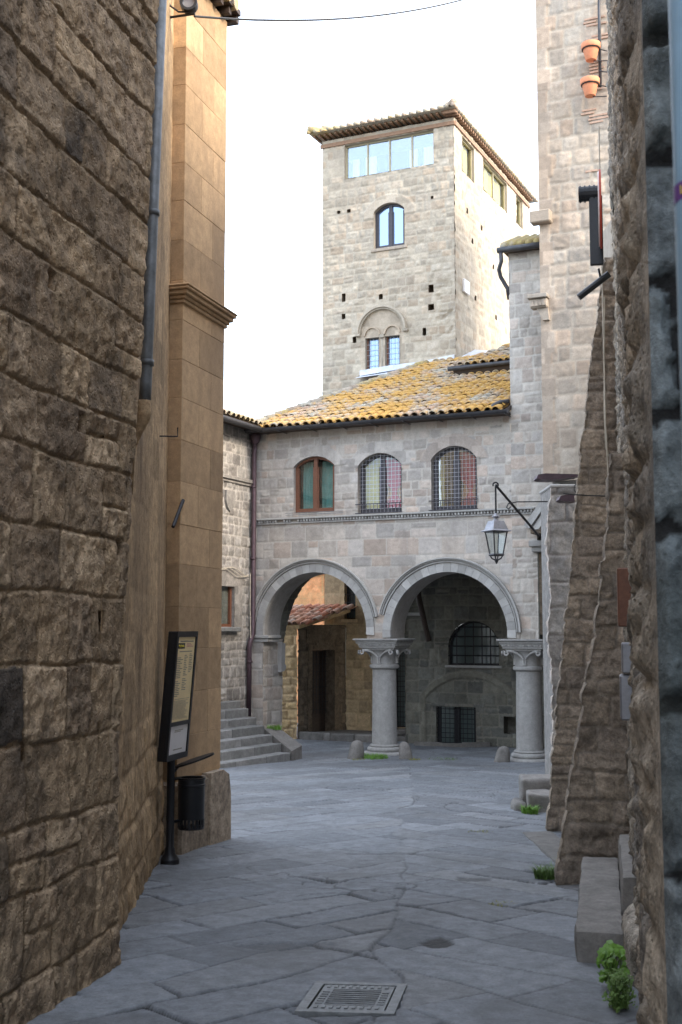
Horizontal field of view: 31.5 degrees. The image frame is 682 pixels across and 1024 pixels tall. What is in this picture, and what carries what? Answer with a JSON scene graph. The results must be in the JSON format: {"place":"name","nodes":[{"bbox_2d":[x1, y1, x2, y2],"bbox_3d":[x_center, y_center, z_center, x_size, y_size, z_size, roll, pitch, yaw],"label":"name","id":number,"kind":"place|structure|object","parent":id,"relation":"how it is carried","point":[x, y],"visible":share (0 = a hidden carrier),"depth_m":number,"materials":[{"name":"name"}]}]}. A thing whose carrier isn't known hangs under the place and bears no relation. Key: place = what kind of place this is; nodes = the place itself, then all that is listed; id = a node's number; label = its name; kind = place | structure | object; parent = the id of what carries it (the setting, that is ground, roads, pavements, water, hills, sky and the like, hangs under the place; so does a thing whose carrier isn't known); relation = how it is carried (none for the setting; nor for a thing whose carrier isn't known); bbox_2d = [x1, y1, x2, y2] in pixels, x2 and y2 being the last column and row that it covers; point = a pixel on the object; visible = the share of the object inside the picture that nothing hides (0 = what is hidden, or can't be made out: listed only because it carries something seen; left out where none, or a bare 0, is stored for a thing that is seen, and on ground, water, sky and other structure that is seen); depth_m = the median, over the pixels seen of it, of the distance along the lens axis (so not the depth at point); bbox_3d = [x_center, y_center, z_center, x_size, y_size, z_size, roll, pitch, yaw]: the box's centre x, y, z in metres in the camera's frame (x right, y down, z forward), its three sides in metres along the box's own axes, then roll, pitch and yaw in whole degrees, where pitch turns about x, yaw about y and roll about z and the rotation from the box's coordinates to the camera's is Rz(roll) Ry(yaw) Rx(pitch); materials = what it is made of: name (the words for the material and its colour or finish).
{"place":"outdoors","nodes":[
{"label":"outdoors","id":0,"kind":"place"},
{"bbox_2d":[26,723,639,1023],"bbox_3d":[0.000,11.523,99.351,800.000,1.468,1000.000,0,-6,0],"label":"ground","id":1,"kind":"structure","parent":0,"point":[328,861],"depth_m":8.70,"materials":[{"name":"grey stone"}]},
{"bbox_2d":[0,0,240,1023],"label":"corner house","id":2,"kind":"structure","parent":1,"relation":"on","point":[117,316],"depth_m":6.99,"materials":[{"name":"stone"}]},
{"bbox_2d":[170,0,197,18],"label":"street lamp","id":3,"kind":"object","parent":2,"relation":"attached to","point":[189,7],"depth_m":11.66,"materials":[{"name":"metal"}]},
{"bbox_2d":[194,0,462,20],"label":"overhead cable","id":4,"kind":"object","parent":3,"relation":"attached to","point":[223,18],"visible":1,"depth_m":13.45,"materials":[{"name":"black rubber"}]},
{"bbox_2d":[157,631,197,864],"bbox_3d":[-1.503,2.110,10.825,0.255,2.074,0.532,-1,-6,14],"label":"information sign","id":5,"kind":"object","parent":1,"relation":"on","point":[175,721],"visible":1,"depth_m":10.78,"materials":[{"name":"black metal"}]},
{"bbox_2d":[174,752,213,830],"bbox_3d":[-1.348,2.538,11.007,0.387,0.683,0.297,0,-6,0],"label":"litter bin","id":6,"kind":"object","parent":5,"relation":"attached to","point":[191,797],"visible":0.99,"depth_m":10.92,"materials":[{"name":"black metal"}]},
{"bbox_2d":[220,408,269,716],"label":"narrow house","id":7,"kind":"structure","parent":1,"relation":"on","point":[238,619],"depth_m":25.56,"materials":[{"name":"stone"}]},
{"bbox_2d":[221,586,231,626],"bbox_3d":[-2.520,1.949,24.955,0.080,0.840,0.900,-3,-6,25],"label":"window","id":8,"kind":"structure","parent":7,"relation":"in","point":[228,624],"depth_m":25.30,"materials":[{"name":"brown wood"}]},
{"bbox_2d":[220,700,301,767],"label":"stone staircase","id":9,"kind":"structure","parent":1,"relation":"on","point":[245,739],"depth_m":23.61,"materials":[{"name":"grey stone"}]},
{"bbox_2d":[266,724,283,729],"bbox_3d":[-1.362,4.370,24.566,0.471,0.105,0.475,0,-6,0],"label":"grass tuft","id":10,"kind":"object","parent":9,"relation":"on","point":[278,727],"visible":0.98,"depth_m":24.55,"materials":[{"name":"green plant"}]},
{"bbox_2d":[293,574,323,722],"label":"orange house","id":11,"kind":"structure","parent":1,"relation":"on","point":[312,591],"depth_m":33.24,"materials":[{"name":"paint"}]},
{"bbox_2d":[263,603,356,738],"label":"stone shed","id":12,"kind":"structure","parent":1,"relation":"on","point":[321,690],"depth_m":28.93,"materials":[{"name":"brown stone"}]},
{"bbox_2d":[312,650,327,731],"bbox_3d":[-0.629,4.324,29.012,0.680,2.000,0.156,5,-7,-41],"label":"door","id":13,"kind":"structure","parent":12,"relation":"in","point":[319,671],"depth_m":29.09,"materials":[{"name":"brown wood"}]},
{"bbox_2d":[297,625,346,738],"bbox_3d":[-0.439,4.051,28.788,1.500,2.720,0.073,5,-7,-41],"label":"door side","id":14,"kind":"structure","parent":12,"relation":"in","point":[302,716],"depth_m":28.50,"materials":[{"name":"wood"}]},
{"bbox_2d":[295,981,406,1017],"bbox_3d":[0.065,2.598,6.338,0.498,0.136,0.650,-1,-6,9],"label":"drain grate","id":15,"kind":"object","parent":1,"relation":"on","point":[319,997],"visible":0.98,"depth_m":6.31,"materials":[{"name":"metal"}]},
{"bbox_2d":[298,730,404,742],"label":"stone platform","id":16,"kind":"structure","parent":1,"relation":"on","point":[353,735],"depth_m":27.86,"materials":[{"name":"grey stone"}]},
{"bbox_2d":[397,728,404,740],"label":"door steps","id":17,"kind":"structure","parent":16,"relation":"on","point":[400,731],"depth_m":28.05,"materials":[{"name":"grey stone"}]},
{"bbox_2d":[347,740,363,758],"bbox_3d":[0.290,4.730,23.949,0.343,0.410,0.263,0,-6,0],"label":"stone bollard","id":18,"kind":"object","parent":1,"relation":"on","point":[356,749],"visible":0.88,"depth_m":23.87,"materials":[{"name":"grey stone"}]},
{"bbox_2d":[324,574,404,730],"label":"courtyard wall","id":19,"kind":"structure","parent":1,"relation":"on","point":[359,673],"depth_m":29.21,"materials":[{"name":"stone"}]},
{"bbox_2d":[344,586,355,618],"bbox_3d":[0.266,1.997,29.573,0.300,1.240,0.226,-3,-6,25],"label":"window","id":20,"kind":"structure","parent":19,"relation":"in","point":[351,596],"depth_m":29.60,"materials":[{"name":"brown wood"}]},
{"bbox_2d":[396,652,404,726],"bbox_3d":[1.468,4.005,28.829,0.340,2.220,0.144,-3,-6,25],"label":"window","id":21,"kind":"structure","parent":19,"relation":"in","point":[400,672],"depth_m":28.83,"materials":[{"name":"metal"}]},
{"bbox_2d":[360,752,387,758],"bbox_3d":[0.627,4.855,24.077,0.767,0.105,0.783,0,-6,0],"label":"grass tuft","id":22,"kind":"object","parent":1,"relation":"on","point":[376,756],"visible":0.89,"depth_m":23.98,"materials":[{"name":"green plant"}]},
{"bbox_2d":[399,741,411,758],"bbox_3d":[1.279,4.736,23.906,0.276,0.390,0.221,0,-6,0],"label":"stone bollard","id":23,"kind":"object","parent":1,"relation":"on","point":[405,752],"visible":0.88,"depth_m":23.83,"materials":[{"name":"grey stone"}]},
{"bbox_2d":[244,233,575,762],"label":"arcade building","id":24,"kind":"structure","parent":1,"relation":"on","point":[376,495],"depth_m":25.20,"materials":[{"name":"stone"}]},
{"bbox_2d":[285,457,342,514],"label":"window","id":25,"kind":"structure","parent":24,"relation":"in","point":[314,475],"depth_m":25.93,"materials":[{"name":"brown wood"}]},
{"bbox_2d":[355,453,401,513],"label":"window","id":26,"kind":"structure","parent":24,"relation":"in","point":[381,484],"depth_m":25.23,"materials":[{"name":"black glass"}]},
{"bbox_2d":[306,98,538,395],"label":"stone tower","id":27,"kind":"structure","parent":24,"relation":"on","point":[425,213],"depth_m":31.88,"materials":[{"name":"beige stone"}]},
{"bbox_2d":[367,338,378,368],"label":"window","id":28,"kind":"structure","parent":27,"relation":"in","point":[372,344],"depth_m":31.71,"materials":[{"name":"clear glass"}]},
{"bbox_2d":[346,131,433,178],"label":"window","id":29,"kind":"structure","parent":27,"relation":"in","point":[421,156],"depth_m":32.54,"materials":[{"name":"white"}]},
{"bbox_2d":[376,204,404,248],"bbox_3d":[1.324,-7.514,31.823,0.870,1.190,0.086,-3,-6,25],"label":"window","id":30,"kind":"structure","parent":27,"relation":"in","point":[390,218],"depth_m":31.81,"materials":[{"name":"clear glass"}]},
{"bbox_2d":[387,336,398,365],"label":"window","id":31,"kind":"structure","parent":27,"relation":"in","point":[392,342],"depth_m":31.48,"materials":[{"name":"clear glass"}]},
{"bbox_2d":[462,139,471,179],"bbox_3d":[3.262,-9.355,32.166,0.132,0.940,0.960,-3,-6,25],"label":"window","id":32,"kind":"structure","parent":27,"relation":"in","point":[464,153],"depth_m":32.46,"materials":[{"name":"beige glass"}]},
{"bbox_2d":[483,161,504,209],"bbox_3d":[4.260,-9.216,34.312,0.131,0.880,2.180,-3,-6,25],"label":"window","id":33,"kind":"structure","parent":27,"relation":"in","point":[491,185],"depth_m":34.45,"materials":[{"name":"beige glass"}]},
{"bbox_2d":[516,197,520,225],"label":"window","id":34,"kind":"structure","parent":27,"relation":"in","point":[517,200],"depth_m":36.68,"materials":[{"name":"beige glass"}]},
{"bbox_2d":[429,446,477,510],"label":"window","id":35,"kind":"structure","parent":24,"relation":"in","point":[455,468],"depth_m":24.56,"materials":[{"name":"black"}]},
{"bbox_2d":[436,706,475,742],"bbox_3d":[2.589,4.828,26.868,0.930,1.000,0.156,-3,-6,25],"label":"window","id":36,"kind":"structure","parent":24,"relation":"in","point":[455,724],"depth_m":26.88,"materials":[{"name":"metal"}]},
{"bbox_2d":[448,621,498,664],"bbox_3d":[2.970,2.914,26.865,1.180,0.970,0.218,-3,-6,25],"label":"window","id":37,"kind":"structure","parent":24,"relation":"in","point":[473,643],"depth_m":26.90,"materials":[{"name":"metal"}]},
{"bbox_2d":[414,741,462,746],"bbox_3d":[2.162,5.155,26.541,1.151,0.200,0.186,-3,-6,25],"label":"kerb stone","id":38,"kind":"object","parent":1,"relation":"on","point":[419,743],"visible":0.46,"depth_m":26.50,"materials":[{"name":"grey stone"}]},
{"bbox_2d":[494,746,509,762],"bbox_3d":[3.089,4.679,23.269,0.323,0.350,0.247,0,-6,0],"label":"stone bollard","id":39,"kind":"object","parent":1,"relation":"on","point":[502,753],"visible":0.88,"depth_m":23.17,"materials":[{"name":"grey stone"}]},
{"bbox_2d":[510,797,526,811],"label":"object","id":40,"kind":"object","parent":1,"relation":"on","point":[516,802],"visible":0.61,"depth_m":15.06,"materials":[{"name":"grey stone"}]},
{"bbox_2d":[520,804,540,814],"bbox_3d":[2.313,3.619,14.718,0.358,0.120,0.412,4,-7,-32],"label":"grass tuft","id":41,"kind":"object","parent":1,"relation":"on","point":[530,810],"visible":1,"depth_m":14.68,"materials":[{"name":"green plant"}]},
{"bbox_2d":[519,774,550,801],"bbox_3d":[2.756,3.650,15.728,0.859,0.447,0.666,-1,-6,6],"label":"stone step","id":42,"kind":"object","parent":1,"relation":"on","point":[533,781],"visible":0.26,"depth_m":15.46,"materials":[{"name":"grey stone"}]},
{"bbox_2d":[526,789,549,812],"bbox_3d":[2.649,3.656,15.131,0.653,0.324,0.572,-1,-6,6],"label":"stone step","id":43,"kind":"object","parent":1,"relation":"on","point":[535,797],"visible":0.3,"depth_m":14.89,"materials":[{"name":"grey stone"}]},
{"bbox_2d":[522,831,559,862],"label":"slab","id":44,"kind":"structure","parent":1,"relation":"on","point":[547,843],"depth_m":12.12,"materials":[{"name":"grey stone"}]},
{"bbox_2d":[527,861,554,879],"bbox_3d":[1.717,3.008,10.117,0.387,0.120,0.383,2,-6,-21],"label":"grass tuft","id":45,"kind":"object","parent":1,"relation":"on","point":[546,873],"visible":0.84,"depth_m":10.07,"materials":[{"name":"green plant"}]},
{"bbox_2d":[539,484,576,773],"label":"stone pier","id":46,"kind":"structure","parent":1,"relation":"on","point":[557,527],"depth_m":17.04,"materials":[{"name":"grey stone"}]},
{"bbox_2d":[527,0,612,482],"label":"tall house","id":47,"kind":"structure","parent":1,"relation":"on","point":[571,117],"depth_m":23.17,"materials":[{"name":"stone"}]},
{"bbox_2d":[580,75,606,97],"bbox_3d":[4.772,-8.032,22.897,0.478,0.351,0.369,-2,-6,20],"label":"flower pot","id":48,"kind":"object","parent":47,"relation":"on","point":[589,84],"visible":1,"depth_m":22.81,"materials":[{"name":"ceramic"}]},
{"bbox_2d":[581,39,607,62],"bbox_3d":[4.800,-8.730,22.952,0.478,0.351,0.369,-2,-6,20],"label":"flower pot","id":49,"kind":"object","parent":47,"relation":"on","point":[590,48],"visible":0.99,"depth_m":22.87,"materials":[{"name":"ceramic"}]},
{"bbox_2d":[545,257,617,831],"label":"stone buttress","id":50,"kind":"structure","parent":1,"relation":"on","point":[589,521],"depth_m":13.37,"materials":[{"name":"stone"}]},
{"bbox_2d":[563,493,605,496],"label":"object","id":51,"kind":"object","parent":50,"relation":"attached to","point":[585,495],"depth_m":13.38,"materials":[{"name":"black metal"}]},
{"bbox_2d":[554,453,629,884],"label":"stone buttress","id":52,"kind":"structure","parent":1,"relation":"on","point":[595,823],"depth_m":9.92,"materials":[{"name":"brown stone"}]},
{"bbox_2d":[574,857,624,965],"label":"stone block","id":53,"kind":"structure","parent":1,"relation":"on","point":[598,924],"depth_m":7.70,"materials":[{"name":"grey stone"}]},
{"bbox_2d":[596,940,637,1012],"bbox_3d":[1.445,2.439,6.365,0.180,0.224,0.591,-1,-6,7],"label":"leafy weed","id":54,"kind":"object","parent":1,"relation":"on","point":[621,990],"visible":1,"depth_m":6.22,"materials":[{"name":"green plant"}]},
{"bbox_2d":[618,834,636,913],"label":"stone block","id":55,"kind":"structure","parent":1,"relation":"on","point":[628,879],"depth_m":7.87,"materials":[{"name":"grey stone"}]},
{"bbox_2d":[621,903,638,986],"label":"stone block","id":56,"kind":"structure","parent":1,"relation":"on","point":[630,928],"depth_m":6.85,"materials":[{"name":"grey stone"}]},
{"bbox_2d":[605,0,681,1023],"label":"rough stone house","id":57,"kind":"structure","parent":1,"relation":"on","point":[648,431],"depth_m":3.54,"materials":[{"name":"brown stone"}]},
{"bbox_2d":[578,169,603,265],"bbox_3d":[2.424,-2.880,11.740,0.230,0.850,0.705,-1,-6,12],"label":"hanging sign","id":58,"kind":"object","parent":57,"relation":"attached to","point":[592,195],"visible":1,"depth_m":11.93,"materials":[{"name":"black metal"}]},
{"bbox_2d":[598,126,608,474],"bbox_3d":[2.932,-2.005,13.453,0.086,4.801,0.205,-4,-7,37],"label":"cable","id":59,"kind":"object","parent":57,"relation":"attached to","point":[603,325],"depth_m":13.40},
{"bbox_2d":[617,568,631,626],"bbox_3d":[1.876,0.565,7.968,0.105,0.380,0.350,-1,-6,12],"label":"wooden plaque","id":60,"kind":"object","parent":57,"relation":"attached to","point":[624,588],"visible":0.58,"depth_m":7.80,"materials":[{"name":"brown wood"}]},
{"bbox_2d":[619,642,631,720],"bbox_3d":[1.812,1.065,7.625,0.105,0.480,0.270,-1,-6,12],"label":"letter box","id":61,"kind":"object","parent":57,"relation":"attached to","point":[625,694],"visible":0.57,"depth_m":7.51,"materials":[{"name":"grey metal"}]},
{"bbox_2d":[223,0,538,418],"label":"sky","id":62,"kind":"structure","parent":0,"point":[284,78],"materials":[{"name":"white"}]},
{"bbox_2d":[549,752,551,773],"bbox_3d":[3.092,3.607,16.400,0.523,0.664,0.676,-1,-6,5],"label":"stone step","id":63,"kind":"object","parent":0,"point":[550,764],"visible":0.05,"depth_m":16.56,"materials":[{"name":"grey stone"}]},
{"bbox_2d":[534,473,577,491],"bbox_3d":[3.166,-0.371,16.285,1.108,0.301,0.280,0,-6,3],"label":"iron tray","id":64,"kind":"object","parent":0,"point":[548,477],"visible":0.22,"depth_m":16.18,"materials":[{"name":"brown metal"}]},
{"bbox_2d":[481,482,547,563],"bbox_3d":[2.361,0.158,16.236,1.018,1.095,0.323,3,-6,-30],"label":"street lantern","id":65,"kind":"object","parent":64,"relation":"hanging from","point":[495,525],"visible":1,"depth_m":16.05,"materials":[{"name":"metal"}]},
{"bbox_2d":[555,495,574,503],"bbox_3d":[3.410,-0.080,15.973,1.100,0.301,0.300,0,-6,0],"label":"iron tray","id":66,"kind":"object","parent":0,"point":[569,499],"visible":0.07,"depth_m":15.85,"materials":[{"name":"brown metal"}]},
{"bbox_2d":[577,268,610,299],"bbox_3d":[2.517,-2.271,12.038,0.339,0.309,0.070,-1,-6,12],"label":"flag holder","id":67,"kind":"object","parent":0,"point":[593,285],"visible":1,"depth_m":12.01,"materials":[{"name":"black paint"}]},
{"bbox_2d":[668,0,681,430],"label":"blue pole","id":68,"kind":"object","parent":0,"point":[675,23],"visible":1,"depth_m":1.54,"materials":[{"name":"metal"}]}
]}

